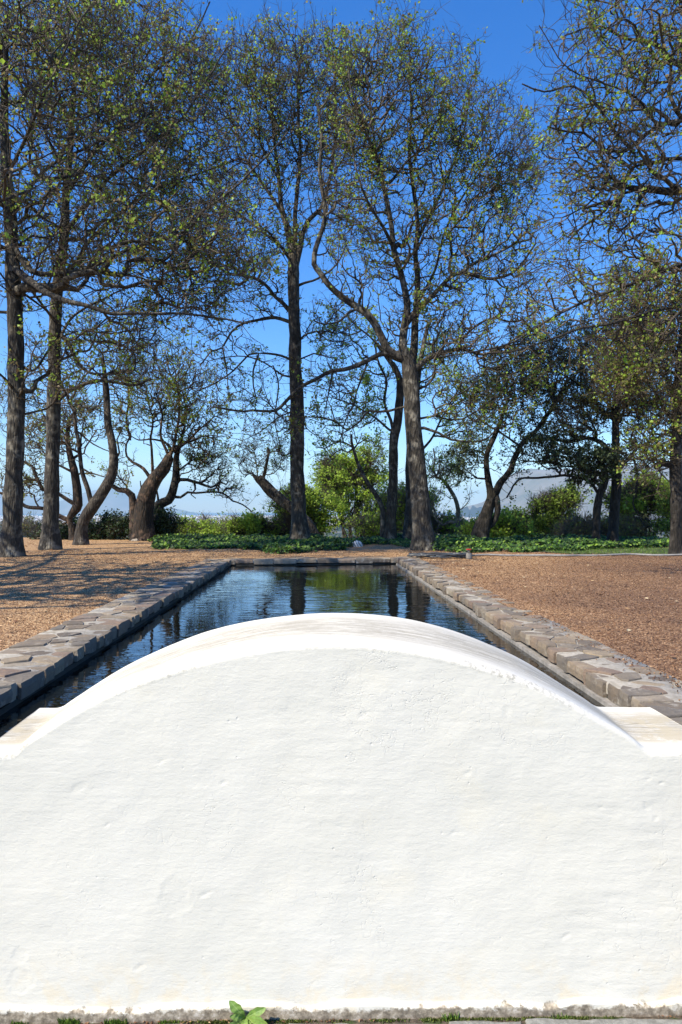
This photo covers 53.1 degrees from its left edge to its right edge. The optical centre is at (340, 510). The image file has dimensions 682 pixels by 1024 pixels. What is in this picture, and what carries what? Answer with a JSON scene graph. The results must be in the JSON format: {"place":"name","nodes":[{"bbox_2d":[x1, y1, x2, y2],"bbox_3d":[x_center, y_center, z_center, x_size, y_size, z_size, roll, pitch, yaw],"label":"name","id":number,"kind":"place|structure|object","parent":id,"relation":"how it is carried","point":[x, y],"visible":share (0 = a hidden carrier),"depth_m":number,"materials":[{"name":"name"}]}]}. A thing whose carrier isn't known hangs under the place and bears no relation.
{"place":"outdoors","nodes":[
{"label":"outdoors","id":0,"kind":"place"},
{"bbox_2d":[0,488,194,513],"bbox_3d":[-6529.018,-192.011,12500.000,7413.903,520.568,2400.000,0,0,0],"label":"mountain","id":1,"kind":"structure","parent":0,"point":[120,501],"depth_m":11702.85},
{"bbox_2d":[0,513,454,515],"bbox_3d":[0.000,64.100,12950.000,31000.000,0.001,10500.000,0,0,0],"label":"sea water","id":2,"kind":"structure","parent":0,"point":[205,514],"depth_m":10318.02,"materials":[{"name":"blue liquid"}]},
{"bbox_2d":[0,564,604,736],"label":"water","id":3,"kind":"structure","parent":0,"point":[231,595],"depth_m":6.63,"materials":[{"name":"blue liquid"}]},
{"bbox_2d":[0,537,681,680],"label":"gravel ground","id":4,"kind":"structure","parent":0,"point":[95,546],"depth_m":7.90,"materials":[{"name":"brown gravel"}]},
{"bbox_2d":[0,13,73,264],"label":"oak tree","id":5,"kind":"object","parent":4,"relation":"on","point":[10,169],"visible":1,"depth_m":7.54,"materials":[{"name":"green plant"}]},
{"bbox_2d":[0,366,125,539],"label":"gnarled oak","id":6,"kind":"object","parent":4,"relation":"on","point":[76,502],"visible":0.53,"depth_m":19.52,"materials":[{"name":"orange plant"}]},
{"bbox_2d":[22,513,124,539],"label":"evergreen shrub","id":7,"kind":"object","parent":4,"relation":"on","point":[64,528],"visible":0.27,"depth_m":20.15,"materials":[{"name":"green plant"}]},
{"bbox_2d":[0,287,188,544],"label":"forked tree","id":8,"kind":"object","parent":4,"relation":"on","point":[91,508],"visible":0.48,"depth_m":16.93,"materials":[{"name":"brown plant"}]},
{"bbox_2d":[61,506,128,539],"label":"evergreen shrub","id":9,"kind":"object","parent":4,"relation":"on","point":[94,533],"visible":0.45,"depth_m":19.97,"materials":[{"name":"green plant"}]},
{"bbox_2d":[0,0,276,549],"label":"oak tree","id":10,"kind":"object","parent":4,"relation":"on","point":[50,536],"visible":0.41,"depth_m":14.65,"materials":[{"name":"green plant"}]},
{"bbox_2d":[103,501,189,539],"bbox_3d":[-5.642,0.526,19.996,2.568,1.623,1.452,0,0,-17],"label":"evergreen shrub","id":11,"kind":"object","parent":4,"relation":"on","point":[165,523],"visible":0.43,"depth_m":19.82,"materials":[{"name":"green plant"}]},
{"bbox_2d":[0,0,297,556],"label":"oak tree","id":12,"kind":"object","parent":4,"relation":"on","point":[16,290],"visible":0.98,"depth_m":12.35,"materials":[{"name":"green plant"}]},
{"bbox_2d":[82,319,240,540],"bbox_3d":[-4.988,-2.224,19.401,3.838,6.362,3.172,0,0,33],"label":"old oak","id":13,"kind":"object","parent":4,"relation":"on","point":[141,512],"visible":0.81,"depth_m":19.29,"materials":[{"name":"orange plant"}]},
{"bbox_2d":[145,393,262,519],"bbox_3d":[-4.163,-1.464,20.377,3.367,4.730,2.340,0,0,-25],"label":"gnarled oak","id":14,"kind":"object","parent":4,"relation":"on","point":[170,497],"visible":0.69,"depth_m":20.32,"materials":[{"name":"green plant"}]},
{"bbox_2d":[221,432,318,535],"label":"leaning tree","id":15,"kind":"object","parent":4,"relation":"on","point":[270,490],"visible":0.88,"depth_m":19.49,"materials":[{"name":"brown plant"}]},
{"bbox_2d":[154,0,391,539],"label":"plane tree","id":16,"kind":"object","parent":4,"relation":"on","point":[299,520],"visible":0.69,"depth_m":18.14,"materials":[{"name":"green plant"}]},
{"bbox_2d":[0,562,619,715],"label":"pool basin","id":17,"kind":"object","parent":4,"relation":"in","point":[555,668],"visible":0.14,"depth_m":4.64,"materials":[{"name":"stone"}]},
{"bbox_2d":[0,559,230,707],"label":"stone coping","id":18,"kind":"object","parent":17,"relation":"on","point":[29,666],"visible":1,"depth_m":4.70,"materials":[{"name":"grey stone"}]},
{"bbox_2d":[204,556,419,563],"bbox_3d":[-0.469,0.888,12.163,3.900,0.099,0.500,0,0,-8],"label":"stone coping","id":19,"kind":"object","parent":17,"relation":"on","point":[294,560],"visible":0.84,"depth_m":11.96,"materials":[{"name":"grey stone"}]},
{"bbox_2d":[397,558,681,724],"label":"stone coping","id":20,"kind":"object","parent":17,"relation":"on","point":[603,675],"visible":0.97,"depth_m":4.10,"materials":[{"name":"grey stone"}]},
{"bbox_2d":[436,571,681,700],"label":"spilled gravel","id":21,"kind":"structure","parent":20,"relation":"on","point":[667,676],"depth_m":4.09,"materials":[{"name":"brown gravel"}]},
{"bbox_2d":[0,539,681,655],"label":"fallen leaves","id":22,"kind":"object","parent":4,"relation":"on","point":[340,550],"visible":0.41,"depth_m":11.00,"materials":[{"name":"brown plant"}]},
{"bbox_2d":[352,540,362,546],"bbox_3d":[0.390,0.814,16.200,0.260,0.206,0.226,0,0,0],"label":"garden stone","id":23,"kind":"object","parent":4,"relation":"on","point":[356,543],"visible":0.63,"depth_m":16.12,"materials":[{"name":"grey stone"}]},
{"bbox_2d":[307,297,419,538],"bbox_3d":[0.587,-2.407,18.680,3.229,6.764,2.070,0,0,0],"label":"twin stem tree","id":24,"kind":"object","parent":4,"relation":"on","point":[388,529],"visible":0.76,"depth_m":18.53,"materials":[{"name":"plant"}]},
{"bbox_2d":[212,0,571,550],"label":"plane tree","id":25,"kind":"object","parent":4,"relation":"on","point":[423,537],"visible":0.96,"depth_m":14.43,"materials":[{"name":"green plant"}]},
{"bbox_2d":[147,532,668,553],"bbox_3d":[1.471,0.748,16.411,13.528,0.305,6.483,0,0,0],"label":"ivy","id":26,"kind":"object","parent":4,"relation":"on","point":[278,544],"visible":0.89,"depth_m":15.43,"materials":[{"name":"green plant"}]},
{"bbox_2d":[381,322,496,538],"bbox_3d":[2.733,-2.167,18.858,3.228,6.207,2.480,0,0,28],"label":"plane tree","id":27,"kind":"object","parent":4,"relation":"on","point":[407,530],"visible":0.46,"depth_m":18.79,"materials":[{"name":"green plant"}]},
{"bbox_2d":[407,552,474,557],"bbox_3d":[1.809,0.809,12.346,1.251,0.090,0.650,0,0,0],"label":"garden hose","id":28,"kind":"object","parent":4,"relation":"on","point":[445,555],"visible":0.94,"depth_m":12.12,"materials":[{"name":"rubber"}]},
{"bbox_2d":[425,442,476,534],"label":"crooked tree","id":29,"kind":"object","parent":4,"relation":"on","point":[432,467],"visible":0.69,"depth_m":20.95,"materials":[{"name":"green plant"}]},
{"bbox_2d":[466,549,471,558],"bbox_3d":[2.250,0.774,12.020,0.104,0.191,0.104,0,0,0],"label":"standpipe tap","id":30,"kind":"object","parent":4,"relation":"on","point":[468,555],"visible":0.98,"depth_m":11.98,"materials":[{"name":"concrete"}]},
{"bbox_2d":[449,506,538,537],"bbox_3d":[4.410,0.691,19.603,2.612,1.677,1.645,0,0,0],"label":"green bush","id":31,"kind":"object","parent":4,"relation":"on","point":[505,525],"visible":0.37,"depth_m":19.40,"materials":[{"name":"green plant"}]},
{"bbox_2d":[436,322,600,537],"bbox_3d":[4.872,-2.085,18.634,4.235,6.024,3.203,0,0,25],"label":"wattle tree","id":32,"kind":"object","parent":4,"relation":"on","point":[485,522],"visible":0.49,"depth_m":18.51,"materials":[{"name":"green plant"}]},
{"bbox_2d":[436,0,681,392],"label":"oak tree","id":33,"kind":"object","parent":4,"relation":"on","point":[621,185],"visible":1,"depth_m":8.37,"materials":[{"name":"green plant"}]},
{"bbox_2d":[496,424,629,540],"bbox_3d":[5.430,-0.598,16.617,3.138,3.023,2.151,0,0,20],"label":"dark oak","id":34,"kind":"object","parent":4,"relation":"on","point":[600,456],"visible":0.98,"depth_m":16.45,"materials":[{"name":"green plant"}]},
{"bbox_2d":[473,553,681,555],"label":"irrigation pipe","id":35,"kind":"object","parent":4,"relation":"on","point":[577,554],"visible":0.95,"depth_m":12.67,"materials":[{"name":"grey plastic"}]},
{"bbox_2d":[504,287,673,541],"bbox_3d":[6.389,-2.316,16.805,4.614,6.462,3.607,0,0,-24],"label":"oak tree","id":36,"kind":"object","parent":4,"relation":"on","point":[610,412],"visible":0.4,"depth_m":16.77,"materials":[{"name":"green plant"}]},
{"bbox_2d":[547,504,651,537],"bbox_3d":[7.840,0.695,20.496,3.367,1.882,1.520,0,0,0],"label":"brown thicket","id":37,"kind":"object","parent":4,"relation":"on","point":[630,526],"visible":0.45,"depth_m":20.33,"materials":[{"name":"green plant"}]},
{"bbox_2d":[539,546,668,553],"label":"lawn","id":38,"kind":"structure","parent":4,"relation":"on","point":[638,550],"depth_m":13.95,"materials":[{"name":"green plant"}]},
{"bbox_2d":[574,229,681,553],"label":"oak tree","id":39,"kind":"object","parent":4,"relation":"on","point":[674,448],"visible":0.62,"depth_m":12.79,"materials":[{"name":"green plant"}]},
{"bbox_2d":[589,469,669,537],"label":"leafy tree","id":40,"kind":"object","parent":4,"relation":"on","point":[647,504],"visible":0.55,"depth_m":20.68,"materials":[{"name":"green plant"}]},
{"bbox_2d":[644,480,669,538],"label":"leafy tree","id":41,"kind":"object","parent":4,"relation":"on","point":[662,525],"visible":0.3,"depth_m":19.94,"materials":[{"name":"green plant"}]},
{"bbox_2d":[0,0,681,512],"label":"sky","id":42,"kind":"structure","parent":0,"point":[512,24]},
{"bbox_2d":[87,1016,681,1023],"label":"soil ground","id":43,"kind":"structure","parent":0,"point":[413,1021],"depth_m":2.18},
{"bbox_2d":[57,1017,79,1023],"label":"grass tuft","id":44,"kind":"object","parent":43,"relation":"on","point":[70,1021],"visible":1,"depth_m":2.17,"materials":[{"name":"green plant"}]},
{"bbox_2d":[104,1017,126,1023],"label":"grass tuft","id":45,"kind":"object","parent":43,"relation":"on","point":[106,1021],"visible":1,"depth_m":2.17,"materials":[{"name":"green plant"}]},
{"bbox_2d":[158,1019,180,1023],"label":"grass tuft","id":46,"kind":"object","parent":43,"relation":"on","point":[165,1021],"visible":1,"depth_m":2.17,"materials":[{"name":"green plant"}]},
{"bbox_2d":[229,1001,266,1023],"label":"weed plant","id":47,"kind":"object","parent":43,"relation":"on","point":[237,1016],"visible":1,"depth_m":2.15,"materials":[{"name":"green plant"}]},
{"bbox_2d":[0,613,681,1023],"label":"white wall","id":48,"kind":"structure","parent":43,"relation":"on","point":[334,815],"depth_m":2.20,"materials":[{"name":"white paint"}]},
{"bbox_2d":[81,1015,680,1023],"bbox_3d":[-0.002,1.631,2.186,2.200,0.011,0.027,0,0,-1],"label":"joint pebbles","id":49,"kind":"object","parent":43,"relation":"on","point":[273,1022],"visible":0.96,"depth_m":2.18,"materials":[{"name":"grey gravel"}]},
{"bbox_2d":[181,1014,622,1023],"bbox_3d":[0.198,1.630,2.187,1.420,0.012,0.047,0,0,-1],"label":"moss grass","id":50,"kind":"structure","parent":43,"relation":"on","point":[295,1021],"depth_m":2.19,"materials":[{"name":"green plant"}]},
{"bbox_2d":[441,1012,460,1021],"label":"grass tuft","id":51,"kind":"object","parent":43,"relation":"on","point":[451,1018],"visible":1,"depth_m":2.19,"materials":[{"name":"green plant"}]},
{"bbox_2d":[449,1021,520,1023],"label":"paving stone","id":52,"kind":"object","parent":43,"relation":"on","point":[470,1022],"visible":1,"depth_m":2.16,"materials":[{"name":"grey stone"}]},
{"bbox_2d":[551,1012,567,1018],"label":"grass tuft","id":53,"kind":"object","parent":43,"relation":"on","point":[558,1016],"visible":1,"depth_m":2.19,"materials":[{"name":"green plant"}]},
{"bbox_2d":[525,1018,681,1023],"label":"paving stone","id":54,"kind":"object","parent":43,"relation":"on","point":[600,1021],"visible":1,"depth_m":2.17,"materials":[{"name":"grey stone"}]},
{"bbox_2d":[454,465,668,518],"bbox_3d":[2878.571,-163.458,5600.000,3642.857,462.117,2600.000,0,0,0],"label":"mountain","id":55,"kind":"structure","parent":0,"point":[533,486],"depth_m":5009.31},
{"bbox_3d":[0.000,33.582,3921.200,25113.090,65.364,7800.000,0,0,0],"label":"valley terrain","id":56,"kind":"structure","parent":0,"visible":0},
{"bbox_2d":[0,512,101,536],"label":"brown thicket","id":57,"kind":"object","parent":56,"relation":"on","point":[27,520],"visible":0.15,"depth_m":26.76,"materials":[{"name":"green plant"}]},
{"bbox_2d":[174,512,233,536],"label":"olive scrub","id":58,"kind":"object","parent":56,"relation":"on","point":[192,526],"visible":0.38,"depth_m":23.34,"materials":[{"name":"green plant"}]},
{"bbox_2d":[195,511,215,523],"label":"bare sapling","id":59,"kind":"object","parent":56,"relation":"on","point":[203,517],"visible":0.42,"depth_m":24.96,"materials":[{"name":"plant"}]},
{"bbox_2d":[0,515,478,524],"bbox_3d":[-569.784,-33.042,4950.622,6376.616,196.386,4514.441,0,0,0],"label":"distant town","id":60,"kind":"object","parent":56,"relation":"on","point":[470,516],"visible":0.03,"depth_m":6092.32},
{"bbox_2d":[211,486,288,536],"bbox_3d":[-2.411,0.355,22.592,3.868,2.324,1.651,0,0,0],"label":"spring bush","id":61,"kind":"object","parent":56,"relation":"on","point":[247,523],"visible":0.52,"depth_m":22.25,"materials":[{"name":"green plant"}]},
{"bbox_2d":[272,479,357,536],"bbox_3d":[-0.805,0.167,21.996,2.828,2.652,1.695,0,0,-11],"label":"spring bush","id":62,"kind":"object","parent":56,"relation":"on","point":[317,507],"visible":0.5,"depth_m":21.79,"materials":[{"name":"green plant"}]},
{"bbox_2d":[0,517,669,536],"bbox_3d":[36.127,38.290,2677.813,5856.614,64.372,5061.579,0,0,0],"label":"distant woods","id":63,"kind":"object","parent":56,"relation":"on","point":[335,534],"visible":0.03,"depth_m":1634.53,"materials":[{"name":"green plant"}]},
{"bbox_2d":[307,431,403,536],"bbox_3d":[0.528,-0.334,27.035,4.161,5.579,3.096,0,0,0],"label":"leafy tree","id":64,"kind":"object","parent":56,"relation":"on","point":[328,475],"visible":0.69,"depth_m":26.64,"materials":[{"name":"green plant"}]},
{"bbox_2d":[342,476,441,536],"bbox_3d":[1.652,-0.025,21.420,3.030,2.659,1.868,0,0,-17],"label":"twiggy bush","id":65,"kind":"object","parent":56,"relation":"on","point":[366,528],"visible":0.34,"depth_m":21.32,"materials":[{"name":"green plant"}]},
{"bbox_2d":[428,488,469,534],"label":"twiggy bush","id":66,"kind":"object","parent":56,"relation":"on","point":[445,529],"visible":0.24,"depth_m":21.84,"materials":[{"name":"green plant"}]},
{"bbox_2d":[504,479,593,536],"bbox_3d":[6.471,0.193,22.601,3.721,2.455,2.182,0,0,0],"label":"green bush","id":67,"kind":"object","parent":56,"relation":"on","point":[550,505],"visible":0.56,"depth_m":22.21,"materials":[{"name":"green plant"}]}
]}

